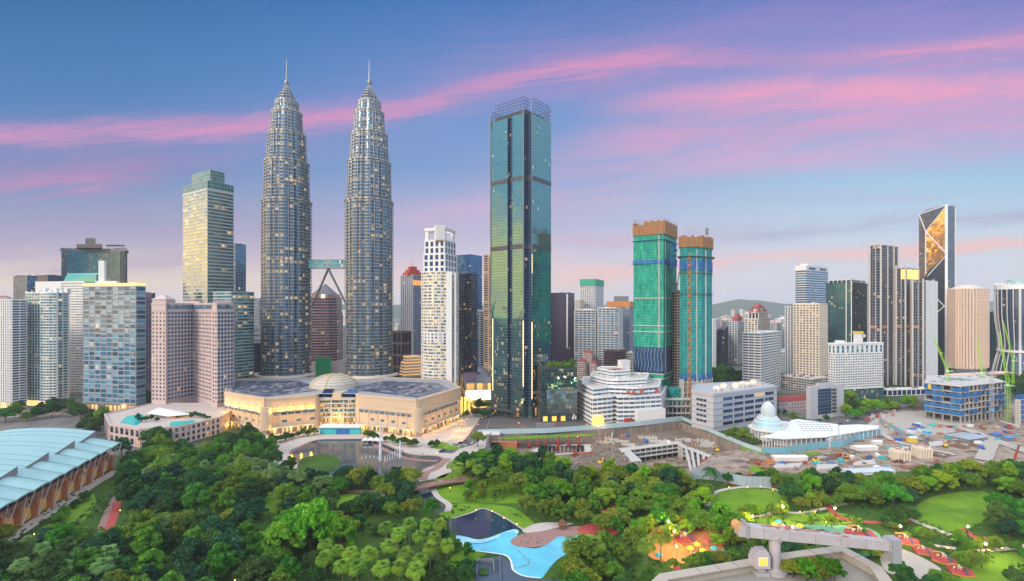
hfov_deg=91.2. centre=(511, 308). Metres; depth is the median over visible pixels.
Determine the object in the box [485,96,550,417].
teal glass skyscraper
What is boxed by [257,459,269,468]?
palm tree
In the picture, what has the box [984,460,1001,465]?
shade tree
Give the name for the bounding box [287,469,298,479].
palm tree
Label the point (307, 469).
broadleaf tree
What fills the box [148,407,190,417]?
tent canopy
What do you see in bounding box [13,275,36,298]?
glass office block
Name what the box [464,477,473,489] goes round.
shade tree
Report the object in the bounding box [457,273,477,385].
dark slab tower
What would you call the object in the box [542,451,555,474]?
leafy tree
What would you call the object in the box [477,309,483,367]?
white framed block
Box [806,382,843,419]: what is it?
grey cube building
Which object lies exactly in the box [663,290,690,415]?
concrete core block
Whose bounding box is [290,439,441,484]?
lake water
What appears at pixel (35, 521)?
path
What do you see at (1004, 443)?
road
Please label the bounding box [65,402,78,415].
street tree
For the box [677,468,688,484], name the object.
shade tree
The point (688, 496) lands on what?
shade tree
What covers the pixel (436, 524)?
palm tree
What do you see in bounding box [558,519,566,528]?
timber hut
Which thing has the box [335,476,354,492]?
broadleaf tree
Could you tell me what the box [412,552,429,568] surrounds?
palm tree
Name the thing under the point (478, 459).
leafy tree
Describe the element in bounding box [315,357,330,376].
green hoarding block
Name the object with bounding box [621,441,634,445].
broken wall
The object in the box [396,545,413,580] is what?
palm tree
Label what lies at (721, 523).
shade tree
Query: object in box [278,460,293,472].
broadleaf tree
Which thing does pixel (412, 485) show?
broadleaf tree
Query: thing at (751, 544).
broadleaf tree
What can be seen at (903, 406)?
site wall block
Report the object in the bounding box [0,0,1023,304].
sky
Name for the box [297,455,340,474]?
lawn
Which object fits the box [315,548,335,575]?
palm tree
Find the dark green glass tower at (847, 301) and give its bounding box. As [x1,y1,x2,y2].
[826,279,867,376]
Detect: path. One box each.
[2,471,115,540]
[97,495,115,528]
[324,474,478,492]
[373,444,436,461]
[419,458,450,479]
[430,488,451,510]
[705,486,778,505]
[752,503,846,517]
[908,517,950,534]
[934,544,1023,551]
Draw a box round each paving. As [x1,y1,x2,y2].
[473,556,601,580]
[510,526,580,546]
[522,522,572,532]
[577,523,617,536]
[880,549,940,578]
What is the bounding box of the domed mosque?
[748,401,878,447]
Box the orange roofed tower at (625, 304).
[607,296,633,350]
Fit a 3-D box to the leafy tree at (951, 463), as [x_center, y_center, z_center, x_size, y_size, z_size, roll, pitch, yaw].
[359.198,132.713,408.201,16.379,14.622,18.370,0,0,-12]
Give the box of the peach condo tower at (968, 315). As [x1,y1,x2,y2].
[947,285,989,368]
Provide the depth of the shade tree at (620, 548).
271.73 m
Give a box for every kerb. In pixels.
[289,439,443,470]
[454,508,523,530]
[462,542,540,577]
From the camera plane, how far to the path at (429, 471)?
435.01 m
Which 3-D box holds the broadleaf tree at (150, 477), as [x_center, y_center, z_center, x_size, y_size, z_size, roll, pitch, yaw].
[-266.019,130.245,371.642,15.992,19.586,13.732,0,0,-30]
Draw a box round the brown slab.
[392,330,410,377]
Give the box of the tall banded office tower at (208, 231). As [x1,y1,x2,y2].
[182,170,233,302]
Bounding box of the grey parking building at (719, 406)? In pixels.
[691,380,776,430]
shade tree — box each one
[0,523,22,539]
[101,568,130,580]
[148,456,178,471]
[158,439,176,448]
[159,512,175,527]
[166,515,186,537]
[169,510,193,520]
[198,441,212,450]
[219,507,233,522]
[234,453,247,462]
[258,518,306,554]
[271,507,308,539]
[282,497,344,551]
[305,510,359,539]
[322,516,356,558]
[345,468,365,489]
[358,465,375,481]
[368,473,388,488]
[374,482,395,494]
[382,501,401,517]
[396,466,424,481]
[400,498,423,515]
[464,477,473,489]
[469,432,487,446]
[472,492,480,499]
[475,488,487,496]
[477,480,487,488]
[486,466,504,484]
[496,484,506,495]
[498,454,512,471]
[500,471,515,488]
[503,446,519,454]
[508,472,529,493]
[517,451,530,456]
[517,493,536,513]
[522,482,538,492]
[536,500,549,517]
[547,496,563,508]
[553,456,572,470]
[553,478,572,500]
[562,554,587,575]
[566,496,575,514]
[574,498,590,510]
[574,508,594,523]
[582,567,601,580]
[588,465,601,483]
[588,487,616,509]
[591,515,600,529]
[594,480,626,504]
[594,513,612,530]
[599,470,616,480]
[601,458,617,476]
[601,508,620,516]
[610,543,633,564]
[614,465,631,480]
[614,506,632,516]
[620,476,636,489]
[620,516,631,527]
[621,525,642,556]
[626,519,638,526]
[630,471,641,478]
[635,517,649,527]
[637,518,648,535]
[638,464,652,479]
[643,514,657,532]
[645,476,663,489]
[649,462,664,472]
[649,500,664,509]
[657,493,666,497]
[661,522,679,537]
[666,557,679,570]
[670,498,691,514]
[671,482,683,495]
[675,514,689,530]
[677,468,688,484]
[677,474,697,492]
[679,519,694,533]
[681,502,698,511]
[681,555,701,567]
[682,493,704,504]
[683,509,694,519]
[687,517,705,529]
[688,497,703,505]
[690,499,700,509]
[692,509,714,520]
[693,511,709,524]
[694,486,714,508]
[695,482,715,489]
[705,522,719,533]
[709,501,730,515]
[709,533,726,545]
[709,552,719,563]
[711,517,729,534]
[712,514,722,529]
[714,550,731,562]
[722,534,743,544]
[723,527,734,547]
[724,516,734,525]
[728,514,746,521]
[735,428,752,442]
[737,506,754,514]
[738,511,755,522]
[744,503,756,513]
[748,437,759,444]
[754,504,762,512]
[765,503,780,513]
[777,499,788,514]
[777,505,789,513]
[792,497,808,509]
[797,473,823,498]
[804,491,817,501]
[805,514,813,526]
[813,491,829,500]
[813,500,822,509]
[824,514,838,526]
[851,473,864,483]
[851,517,864,523]
[851,524,867,531]
[884,521,902,530]
[891,477,907,485]
[894,474,907,480]
[903,474,924,500]
[912,526,920,537]
[917,474,940,494]
[918,527,932,541]
[929,469,958,492]
[937,477,959,490]
[941,462,960,487]
[950,550,970,566]
[952,531,966,543]
[954,527,963,532]
[956,459,986,476]
[963,549,979,567]
[975,552,994,567]
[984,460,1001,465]
[986,535,1003,545]
[992,475,1015,493]
[998,460,1020,480]
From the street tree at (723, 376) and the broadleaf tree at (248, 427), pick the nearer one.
the broadleaf tree at (248, 427)
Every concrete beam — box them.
[684,446,691,470]
[690,449,695,468]
[696,452,699,465]
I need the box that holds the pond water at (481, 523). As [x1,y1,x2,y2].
[447,509,522,538]
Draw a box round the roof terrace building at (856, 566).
[652,546,891,580]
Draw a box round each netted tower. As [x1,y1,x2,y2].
[632,217,676,408]
[677,228,714,412]
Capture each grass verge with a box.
[501,434,595,438]
[741,446,762,453]
[749,466,763,471]
[791,452,822,455]
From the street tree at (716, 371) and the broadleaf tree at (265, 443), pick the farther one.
the street tree at (716, 371)
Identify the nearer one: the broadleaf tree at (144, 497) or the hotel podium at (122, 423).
the broadleaf tree at (144, 497)
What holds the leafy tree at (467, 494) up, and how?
on the ground at (61, 419)
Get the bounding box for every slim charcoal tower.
[868,242,898,385]
[895,265,918,385]
[911,279,937,386]
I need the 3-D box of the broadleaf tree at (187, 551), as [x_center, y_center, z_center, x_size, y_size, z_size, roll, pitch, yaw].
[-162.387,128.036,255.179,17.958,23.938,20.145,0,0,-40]
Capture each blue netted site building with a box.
[924,373,1006,422]
[1015,394,1023,424]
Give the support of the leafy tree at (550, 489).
on the ground at (61, 419)
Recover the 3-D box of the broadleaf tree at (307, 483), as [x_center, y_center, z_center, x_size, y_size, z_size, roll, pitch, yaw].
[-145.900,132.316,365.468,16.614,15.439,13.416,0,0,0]
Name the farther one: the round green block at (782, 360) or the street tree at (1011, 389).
the round green block at (782, 360)
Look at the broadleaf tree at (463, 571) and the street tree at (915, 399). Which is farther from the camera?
the street tree at (915, 399)
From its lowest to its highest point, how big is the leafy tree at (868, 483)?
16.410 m
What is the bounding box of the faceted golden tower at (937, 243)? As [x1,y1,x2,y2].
[919,204,955,374]
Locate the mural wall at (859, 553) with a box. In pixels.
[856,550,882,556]
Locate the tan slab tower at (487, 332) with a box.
[484,254,490,374]
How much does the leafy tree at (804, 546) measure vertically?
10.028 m
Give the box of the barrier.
[688,456,738,473]
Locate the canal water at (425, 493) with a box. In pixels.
[418,488,445,512]
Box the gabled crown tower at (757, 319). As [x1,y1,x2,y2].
[744,303,769,331]
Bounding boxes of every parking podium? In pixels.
[781,374,827,390]
[884,386,923,395]
[944,371,1013,376]
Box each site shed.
[771,455,808,460]
[839,466,894,474]
[850,445,877,450]
[870,440,882,444]
[906,427,916,432]
[906,436,917,442]
[915,426,925,431]
[922,430,931,434]
[926,423,937,427]
[944,432,987,442]
[987,432,1002,437]
[1000,435,1015,440]
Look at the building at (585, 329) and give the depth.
945.34 m
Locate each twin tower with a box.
[260,58,312,376]
[344,58,393,375]
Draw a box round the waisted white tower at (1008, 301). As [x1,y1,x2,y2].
[991,279,1023,375]
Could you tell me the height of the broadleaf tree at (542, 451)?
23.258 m
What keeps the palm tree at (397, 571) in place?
on the ground at (105, 490)
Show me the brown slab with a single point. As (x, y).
(401, 344)
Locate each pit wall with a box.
[489,422,740,449]
[532,446,591,450]
[623,441,702,463]
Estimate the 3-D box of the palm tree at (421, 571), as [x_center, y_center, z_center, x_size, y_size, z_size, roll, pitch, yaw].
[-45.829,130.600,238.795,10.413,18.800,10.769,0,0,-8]
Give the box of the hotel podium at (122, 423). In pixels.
[104,403,230,447]
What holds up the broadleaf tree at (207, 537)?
on the ground at (61, 419)
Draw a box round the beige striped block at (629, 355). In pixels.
[625,351,633,371]
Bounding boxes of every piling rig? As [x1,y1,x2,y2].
[555,440,558,450]
[573,449,594,456]
[577,436,580,446]
[1013,445,1019,459]
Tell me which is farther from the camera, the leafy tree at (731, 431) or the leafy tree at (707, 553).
the leafy tree at (731, 431)
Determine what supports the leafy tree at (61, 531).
on the ground at (61, 419)
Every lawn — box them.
[60,494,95,522]
[264,482,282,512]
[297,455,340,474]
[317,494,381,511]
[432,442,464,449]
[435,471,524,503]
[438,550,485,580]
[439,503,533,528]
[710,488,787,513]
[755,512,856,524]
[912,491,991,530]
[959,552,1023,580]
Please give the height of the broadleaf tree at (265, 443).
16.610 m
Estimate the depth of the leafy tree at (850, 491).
354.45 m
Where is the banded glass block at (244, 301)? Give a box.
[213,291,253,378]
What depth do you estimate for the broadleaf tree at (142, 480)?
370.97 m
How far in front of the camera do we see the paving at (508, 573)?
264.23 m
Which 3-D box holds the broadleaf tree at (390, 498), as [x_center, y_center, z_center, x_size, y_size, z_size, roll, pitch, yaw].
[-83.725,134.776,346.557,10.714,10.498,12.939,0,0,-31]
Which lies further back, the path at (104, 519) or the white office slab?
the white office slab
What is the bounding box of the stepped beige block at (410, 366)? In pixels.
[399,355,420,377]
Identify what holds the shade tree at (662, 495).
on the ground at (61, 419)
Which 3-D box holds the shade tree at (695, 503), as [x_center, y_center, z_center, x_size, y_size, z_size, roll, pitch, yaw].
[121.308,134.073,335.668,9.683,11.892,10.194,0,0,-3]
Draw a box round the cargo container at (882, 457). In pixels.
[878,455,887,459]
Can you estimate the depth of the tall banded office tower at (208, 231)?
778.34 m
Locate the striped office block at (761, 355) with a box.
[742,330,780,390]
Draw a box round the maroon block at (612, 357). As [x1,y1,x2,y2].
[604,349,627,365]
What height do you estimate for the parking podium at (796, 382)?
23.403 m
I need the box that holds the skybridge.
[307,259,345,306]
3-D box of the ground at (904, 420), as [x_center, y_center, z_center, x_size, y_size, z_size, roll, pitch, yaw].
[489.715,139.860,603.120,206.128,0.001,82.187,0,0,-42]
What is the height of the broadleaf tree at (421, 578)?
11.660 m
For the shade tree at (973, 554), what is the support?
on the ground at (61, 419)
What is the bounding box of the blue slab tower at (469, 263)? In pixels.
[457,254,481,308]
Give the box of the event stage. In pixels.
[318,424,363,433]
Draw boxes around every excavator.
[812,456,822,461]
[837,452,849,458]
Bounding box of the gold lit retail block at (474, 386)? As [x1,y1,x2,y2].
[460,366,490,412]
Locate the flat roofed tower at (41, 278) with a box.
[35,275,60,281]
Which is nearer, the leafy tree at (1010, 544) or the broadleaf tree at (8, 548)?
the broadleaf tree at (8, 548)
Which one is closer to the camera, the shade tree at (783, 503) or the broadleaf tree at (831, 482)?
the shade tree at (783, 503)
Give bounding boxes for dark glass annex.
[537,364,576,421]
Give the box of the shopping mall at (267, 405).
[223,373,461,436]
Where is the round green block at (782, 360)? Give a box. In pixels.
[781,348,784,372]
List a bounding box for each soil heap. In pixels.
[749,458,764,462]
[933,452,948,457]
[948,443,969,448]
[967,444,978,447]
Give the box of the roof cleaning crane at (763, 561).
[731,518,901,577]
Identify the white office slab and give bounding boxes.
[35,273,97,393]
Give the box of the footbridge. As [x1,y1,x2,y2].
[380,476,474,495]
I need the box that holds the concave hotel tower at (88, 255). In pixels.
[59,238,128,282]
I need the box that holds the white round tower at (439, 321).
[421,225,458,384]
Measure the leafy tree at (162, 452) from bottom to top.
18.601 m
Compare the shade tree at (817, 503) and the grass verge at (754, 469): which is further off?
the grass verge at (754, 469)
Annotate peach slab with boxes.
[574,300,584,309]
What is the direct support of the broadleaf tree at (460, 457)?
on the ground at (61, 419)
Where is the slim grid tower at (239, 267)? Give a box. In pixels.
[233,243,245,291]
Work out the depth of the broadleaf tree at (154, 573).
241.47 m
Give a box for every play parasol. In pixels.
[694,542,701,549]
[710,546,717,550]
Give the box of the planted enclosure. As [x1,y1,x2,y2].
[476,556,500,578]
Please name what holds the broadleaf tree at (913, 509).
on the ground at (61, 419)
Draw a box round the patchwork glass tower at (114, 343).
[82,261,145,411]
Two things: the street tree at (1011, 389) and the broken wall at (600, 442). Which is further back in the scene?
the street tree at (1011, 389)
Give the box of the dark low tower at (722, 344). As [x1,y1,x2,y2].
[718,326,727,365]
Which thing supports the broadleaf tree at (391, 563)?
on the ground at (61, 419)
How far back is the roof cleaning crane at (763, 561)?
75.42 m
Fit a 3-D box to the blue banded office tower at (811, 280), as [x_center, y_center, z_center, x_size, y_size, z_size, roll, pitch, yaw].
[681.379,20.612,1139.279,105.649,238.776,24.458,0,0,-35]
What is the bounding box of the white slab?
[712,318,718,366]
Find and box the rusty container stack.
[492,441,516,448]
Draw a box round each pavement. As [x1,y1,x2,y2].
[265,414,485,480]
[487,407,690,431]
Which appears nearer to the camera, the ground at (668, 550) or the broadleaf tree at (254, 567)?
the broadleaf tree at (254, 567)
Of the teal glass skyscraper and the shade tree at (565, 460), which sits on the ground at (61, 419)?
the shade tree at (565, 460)
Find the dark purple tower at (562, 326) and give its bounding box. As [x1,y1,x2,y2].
[551,292,573,365]
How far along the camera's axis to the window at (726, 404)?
577.44 m
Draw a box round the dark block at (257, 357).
[254,343,260,377]
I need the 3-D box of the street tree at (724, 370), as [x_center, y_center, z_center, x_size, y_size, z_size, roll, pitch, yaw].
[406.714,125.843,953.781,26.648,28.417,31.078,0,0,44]
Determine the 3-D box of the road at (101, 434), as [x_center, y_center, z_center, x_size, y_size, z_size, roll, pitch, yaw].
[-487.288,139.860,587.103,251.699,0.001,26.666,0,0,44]
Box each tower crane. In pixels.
[671,272,679,291]
[933,338,954,380]
[976,338,987,376]
[999,332,1014,420]
[1003,321,1018,383]
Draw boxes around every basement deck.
[531,444,590,454]
[618,441,711,463]
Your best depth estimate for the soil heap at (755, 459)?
457.19 m
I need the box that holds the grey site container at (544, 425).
[535,423,554,427]
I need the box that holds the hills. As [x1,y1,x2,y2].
[342,299,993,317]
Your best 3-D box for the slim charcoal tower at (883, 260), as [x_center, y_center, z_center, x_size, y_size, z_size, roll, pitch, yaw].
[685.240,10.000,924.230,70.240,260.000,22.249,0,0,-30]
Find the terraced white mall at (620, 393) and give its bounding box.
[577,359,666,424]
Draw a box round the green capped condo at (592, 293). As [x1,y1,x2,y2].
[580,279,603,308]
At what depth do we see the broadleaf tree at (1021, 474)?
383.69 m
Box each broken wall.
[596,440,614,443]
[614,439,628,441]
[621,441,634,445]
[638,434,656,438]
[649,438,667,442]
[700,440,713,445]
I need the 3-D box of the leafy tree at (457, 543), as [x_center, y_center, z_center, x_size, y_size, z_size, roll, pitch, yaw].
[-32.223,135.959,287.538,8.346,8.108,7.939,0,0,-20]
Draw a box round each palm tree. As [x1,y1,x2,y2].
[7,557,31,576]
[18,535,37,545]
[32,542,52,555]
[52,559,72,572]
[88,556,115,575]
[99,543,119,555]
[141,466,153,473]
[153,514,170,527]
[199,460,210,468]
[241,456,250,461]
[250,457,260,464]
[250,465,263,472]
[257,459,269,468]
[261,468,273,483]
[267,462,278,467]
[267,468,281,489]
[278,465,289,473]
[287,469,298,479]
[295,473,308,484]
[311,476,325,494]
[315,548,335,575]
[317,538,332,564]
[323,475,333,484]
[329,544,344,580]
[333,557,349,580]
[341,545,359,580]
[347,557,366,580]
[359,545,378,580]
[371,559,391,580]
[377,520,392,554]
[379,538,398,575]
[390,526,406,560]
[391,558,408,580]
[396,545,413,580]
[402,516,417,546]
[404,560,425,580]
[412,530,426,558]
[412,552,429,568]
[419,517,432,546]
[422,540,438,578]
[426,531,441,565]
[432,517,447,544]
[439,538,454,563]
[446,459,457,469]
[453,462,465,483]
[465,458,475,467]
[472,464,483,473]
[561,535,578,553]
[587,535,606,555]
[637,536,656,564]
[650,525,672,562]
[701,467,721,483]
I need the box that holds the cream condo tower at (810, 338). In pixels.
[793,302,827,376]
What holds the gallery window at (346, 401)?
in the shopping mall at (267, 405)
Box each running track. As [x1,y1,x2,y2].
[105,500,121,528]
[824,504,909,523]
[961,528,986,538]
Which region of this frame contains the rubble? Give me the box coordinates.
[517,441,720,475]
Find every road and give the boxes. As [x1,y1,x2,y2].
[77,413,107,439]
[441,408,490,453]
[446,414,480,443]
[833,401,923,425]
[881,431,956,454]
[941,423,1023,451]
[974,438,1000,460]
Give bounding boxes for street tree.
[0,407,21,421]
[8,401,23,410]
[18,400,26,409]
[19,411,34,421]
[30,406,45,418]
[35,402,44,408]
[42,401,61,417]
[45,397,60,403]
[57,403,67,408]
[64,398,74,408]
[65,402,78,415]
[69,403,89,418]
[75,418,100,427]
[80,409,100,419]
[82,417,101,430]
[89,407,111,418]
[96,417,103,424]
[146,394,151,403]
[277,435,286,441]
[283,432,292,439]
[299,428,306,434]
[310,427,318,432]
[387,434,395,442]
[399,436,408,442]
[409,438,419,446]
[427,440,435,446]
[434,439,440,445]
[470,408,480,415]
[474,398,484,408]
[479,409,492,414]
[483,401,490,406]
[712,367,722,375]
[713,373,719,382]
[715,364,725,370]
[720,373,728,381]
[722,367,729,376]
[723,375,740,381]
[726,366,737,375]
[734,370,741,380]
[788,412,798,418]
[840,403,852,417]
[844,390,859,400]
[845,409,863,418]
[846,397,858,409]
[857,406,870,411]
[859,398,873,408]
[868,399,884,412]
[881,397,892,405]
[881,402,888,408]
[887,401,900,410]
[900,394,914,405]
[907,395,918,402]
[998,372,1011,380]
[1003,374,1017,386]
[1006,376,1023,386]
[1006,386,1016,395]
[1012,385,1023,396]
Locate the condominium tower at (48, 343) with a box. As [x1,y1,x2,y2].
[25,288,70,405]
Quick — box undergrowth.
[11,451,1023,580]
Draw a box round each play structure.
[675,531,699,544]
[844,524,878,537]
[893,532,920,546]
[912,544,935,555]
[931,550,957,566]
[946,563,976,577]
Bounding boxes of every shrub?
[779,559,804,577]
[794,557,804,563]
[796,559,821,580]
[805,557,819,564]
[813,565,829,580]
[816,555,827,564]
[825,557,847,580]
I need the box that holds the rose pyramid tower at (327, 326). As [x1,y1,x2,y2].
[311,284,345,376]
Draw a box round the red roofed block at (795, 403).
[777,394,805,414]
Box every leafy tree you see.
[42,522,78,550]
[50,512,68,521]
[58,507,71,513]
[68,575,91,580]
[69,547,109,573]
[74,525,94,539]
[90,525,136,544]
[118,459,143,468]
[121,510,162,540]
[128,547,170,573]
[130,525,162,559]
[130,573,150,580]
[138,445,168,457]
[143,447,177,461]
[143,455,155,467]
[152,433,166,443]
[155,472,175,483]
[158,570,184,580]
[169,454,183,462]
[176,446,197,457]
[180,456,202,469]
[181,481,210,511]
[183,526,205,542]
[196,446,219,460]
[196,576,214,580]
[200,541,241,580]
[208,481,223,504]
[209,437,232,454]
[209,486,235,517]
[212,454,230,463]
[213,466,226,475]
[221,461,257,476]
[221,475,246,491]
[229,439,251,454]
[234,447,253,459]
[234,532,265,561]
[236,519,262,536]
[244,432,265,436]
[247,442,264,455]
[249,469,269,481]
[259,545,292,564]
[261,436,279,447]
[268,567,295,580]
[273,481,299,499]
[274,555,301,576]
[286,456,297,472]
[295,494,308,503]
[302,485,316,497]
[326,477,349,490]
[421,497,440,517]
[438,542,451,560]
[452,538,462,549]
[461,542,475,557]
[462,490,473,499]
[470,451,479,460]
[471,457,493,472]
[473,476,479,485]
[479,450,494,463]
[489,486,500,498]
[497,450,514,462]
[523,466,541,485]
[524,452,538,461]
[530,481,560,499]
[536,469,547,480]
[536,490,550,502]
[541,460,559,474]
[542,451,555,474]
[543,475,558,483]
[550,503,570,519]
[556,554,588,573]
[559,569,589,580]
[564,534,602,563]
[565,481,576,497]
[573,465,594,488]
[574,480,591,499]
[575,479,591,498]
[588,493,602,515]
[590,557,607,575]
[593,530,617,555]
[603,560,624,578]
[609,515,624,535]
[615,495,629,511]
[625,496,650,515]
[628,484,658,500]
[633,477,648,484]
[637,565,656,580]
[647,470,661,481]
[649,503,670,526]
[650,497,668,508]
[652,482,677,496]
[658,463,679,476]
[664,494,687,506]
[664,509,677,522]
[695,552,705,566]
[702,551,711,557]
[724,426,742,437]
[726,512,739,523]
[727,547,740,559]
[751,538,768,546]
[763,467,783,482]
[765,502,776,514]
[769,472,782,488]
[783,476,789,481]
[798,468,808,476]
[799,543,810,549]
[809,545,822,548]
[821,495,831,504]
[825,472,841,493]
[830,491,844,506]
[834,482,870,503]
[852,533,868,555]
[859,477,881,500]
[860,549,883,556]
[866,488,885,504]
[871,475,880,480]
[872,470,894,475]
[878,471,899,484]
[879,484,913,504]
[910,464,939,482]
[927,568,960,580]
[941,462,965,471]
[950,466,964,481]
[950,534,965,544]
[955,545,967,551]
[960,538,978,548]
[961,472,985,489]
[973,536,991,552]
[974,465,1006,478]
[983,492,1023,508]
[988,539,1000,548]
[1004,541,1018,549]
[1008,479,1023,497]
[1013,498,1023,516]
[1014,518,1023,533]
[1014,541,1022,553]
[1018,547,1023,556]
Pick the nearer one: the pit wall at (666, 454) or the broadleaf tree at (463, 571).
the broadleaf tree at (463, 571)
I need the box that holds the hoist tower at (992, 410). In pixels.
[990,372,993,421]
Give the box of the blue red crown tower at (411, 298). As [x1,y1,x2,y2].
[400,265,420,355]
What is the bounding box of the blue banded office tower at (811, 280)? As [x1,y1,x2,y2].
[795,264,827,302]
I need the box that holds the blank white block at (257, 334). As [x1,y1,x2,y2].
[254,326,260,342]
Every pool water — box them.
[456,529,518,542]
[464,532,578,577]
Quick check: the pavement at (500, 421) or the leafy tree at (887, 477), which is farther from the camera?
the pavement at (500, 421)
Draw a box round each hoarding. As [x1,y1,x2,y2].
[478,416,682,433]
[683,417,761,452]
[692,469,770,486]
[763,429,880,453]
[879,417,906,437]
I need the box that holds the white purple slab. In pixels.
[785,305,792,374]
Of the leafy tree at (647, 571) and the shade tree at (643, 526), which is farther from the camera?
the shade tree at (643, 526)
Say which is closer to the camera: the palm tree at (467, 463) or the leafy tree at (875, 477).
the leafy tree at (875, 477)
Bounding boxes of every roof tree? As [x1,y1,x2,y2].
[554,363,562,367]
[569,358,576,365]
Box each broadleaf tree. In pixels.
[0,539,30,559]
[0,557,17,573]
[0,570,19,580]
[5,545,45,573]
[14,553,69,580]
[31,527,57,546]
[42,534,86,555]
[51,566,82,580]
[57,552,77,567]
[68,499,81,506]
[69,521,80,525]
[75,534,113,549]
[76,490,91,500]
[81,571,105,580]
[93,528,126,555]
[96,551,134,573]
[100,577,114,580]
[112,437,132,455]
[113,474,147,500]
[114,459,141,483]
[117,449,143,467]
[124,487,161,511]
[137,426,172,441]
[137,564,160,580]
[138,472,151,484]
[142,438,158,447]
[143,471,161,486]
[148,524,171,550]
[152,477,180,490]
[152,490,190,513]
[159,461,187,480]
[162,527,179,548]
[171,536,210,571]
[174,438,194,450]
[175,561,213,580]
[176,466,211,491]
[176,525,198,544]
[182,508,221,528]
[198,450,217,464]
[199,515,236,533]
[200,475,223,500]
[200,528,220,557]
[206,461,229,474]
[207,530,246,561]
[209,431,233,440]
[220,471,233,478]
[228,454,238,464]
[228,501,259,523]
[229,437,243,447]
[229,489,258,507]
[230,433,239,439]
[231,554,277,580]
[236,475,254,488]
[238,422,259,437]
[241,433,258,445]
[250,496,269,518]
[251,453,268,462]
[251,478,273,498]
[254,436,265,442]
[259,439,271,448]
[262,446,282,461]
[273,472,292,486]
[277,495,305,508]
[277,496,299,512]
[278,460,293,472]
[278,478,293,486]
[292,475,306,487]
[298,566,332,580]
[300,480,321,493]
[301,550,328,566]
[304,467,313,479]
[305,469,321,485]
[309,494,317,500]
[315,471,328,488]
[316,485,339,511]
[329,558,348,571]
[332,465,357,477]
[334,500,354,513]
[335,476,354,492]
[347,567,363,579]
[351,492,386,509]
[351,513,366,529]
[353,490,375,516]
[364,469,377,488]
[369,498,381,514]
[369,523,391,532]
[377,536,396,552]
[381,559,396,576]
[382,469,406,482]
[383,495,398,504]
[386,533,404,544]
[390,481,401,495]
[395,487,411,501]
[396,485,413,495]
[399,479,416,490]
[401,560,418,580]
[408,519,432,533]
[416,575,429,580]
[422,556,434,573]
[431,560,454,580]
[434,524,449,540]
[437,517,449,527]
[452,451,470,464]
[453,563,476,580]
[456,558,477,569]
[461,455,472,475]
[469,459,491,480]
[490,443,504,464]
[510,455,522,471]
[516,457,533,472]
[531,458,544,469]
[535,445,547,462]
[551,460,568,478]
[566,471,579,482]
[586,552,616,562]
[607,477,620,483]
[612,576,622,580]
[621,577,633,580]
[622,481,636,496]
[623,462,638,473]
[655,467,681,487]
[701,555,713,565]
[721,472,732,482]
[744,540,764,555]
[752,471,764,476]
[777,481,804,500]
[781,541,802,552]
[800,467,823,488]
[808,544,829,546]
[818,473,841,493]
[832,466,841,472]
[839,470,860,485]
[876,513,903,528]
[885,505,906,519]
[888,561,918,580]
[896,504,914,517]
[896,575,910,580]
[897,484,919,502]
[898,504,922,519]
[917,573,942,580]
[929,463,941,469]
[981,504,1023,519]
[985,500,1016,530]
[987,474,1000,485]
[994,518,1021,537]
[996,458,1023,475]
[1001,566,1023,580]
[1018,468,1023,479]
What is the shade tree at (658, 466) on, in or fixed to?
on the ground at (61, 419)
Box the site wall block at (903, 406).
[885,403,923,409]
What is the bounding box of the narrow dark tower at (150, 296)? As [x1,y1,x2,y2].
[146,292,154,392]
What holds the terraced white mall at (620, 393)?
on the pavement at (500, 421)
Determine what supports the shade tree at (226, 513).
on the ground at (61, 419)
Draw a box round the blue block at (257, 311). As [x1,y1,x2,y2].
[254,298,260,325]
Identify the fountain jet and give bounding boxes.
[379,423,381,460]
[399,441,400,458]
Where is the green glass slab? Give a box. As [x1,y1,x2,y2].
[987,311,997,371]
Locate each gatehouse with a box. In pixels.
[889,446,910,461]
[911,443,932,458]
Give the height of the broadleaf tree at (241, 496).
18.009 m
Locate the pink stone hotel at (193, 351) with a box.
[151,295,235,406]
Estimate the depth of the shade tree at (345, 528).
277.37 m
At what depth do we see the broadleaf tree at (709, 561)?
266.54 m
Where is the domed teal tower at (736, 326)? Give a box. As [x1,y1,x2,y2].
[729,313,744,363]
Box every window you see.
[153,312,235,402]
[320,400,329,402]
[332,400,341,402]
[345,400,354,402]
[723,396,732,400]
[723,402,732,406]
[723,408,732,412]
[723,415,732,418]
[723,421,732,424]
[745,411,753,415]
[844,353,882,387]
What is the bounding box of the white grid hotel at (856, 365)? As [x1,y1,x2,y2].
[828,331,883,399]
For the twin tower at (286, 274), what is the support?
on the ground at (61, 419)
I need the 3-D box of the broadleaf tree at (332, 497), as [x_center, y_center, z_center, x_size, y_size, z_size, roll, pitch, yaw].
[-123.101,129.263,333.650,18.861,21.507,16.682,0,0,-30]
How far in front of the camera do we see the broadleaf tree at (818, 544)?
284.81 m
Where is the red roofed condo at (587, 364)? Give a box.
[577,349,599,385]
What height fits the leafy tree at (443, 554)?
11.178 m
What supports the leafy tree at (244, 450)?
on the ground at (61, 419)
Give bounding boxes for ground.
[0,318,1018,473]
[0,447,1023,580]
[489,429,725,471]
[549,451,583,453]
[639,453,696,470]
[647,524,724,562]
[689,432,1023,474]
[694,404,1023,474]
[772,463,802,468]
[781,525,880,537]
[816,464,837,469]
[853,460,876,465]
[867,411,970,435]
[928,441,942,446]
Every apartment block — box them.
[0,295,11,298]
[0,299,26,407]
[342,310,345,323]
[343,323,345,357]
[395,323,400,330]
[719,319,723,327]
[720,315,732,318]
[720,318,731,356]
[742,312,747,320]
[770,320,777,330]
[775,317,784,324]
[775,320,782,348]
[783,325,784,348]
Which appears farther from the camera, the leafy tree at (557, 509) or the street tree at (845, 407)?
the street tree at (845, 407)

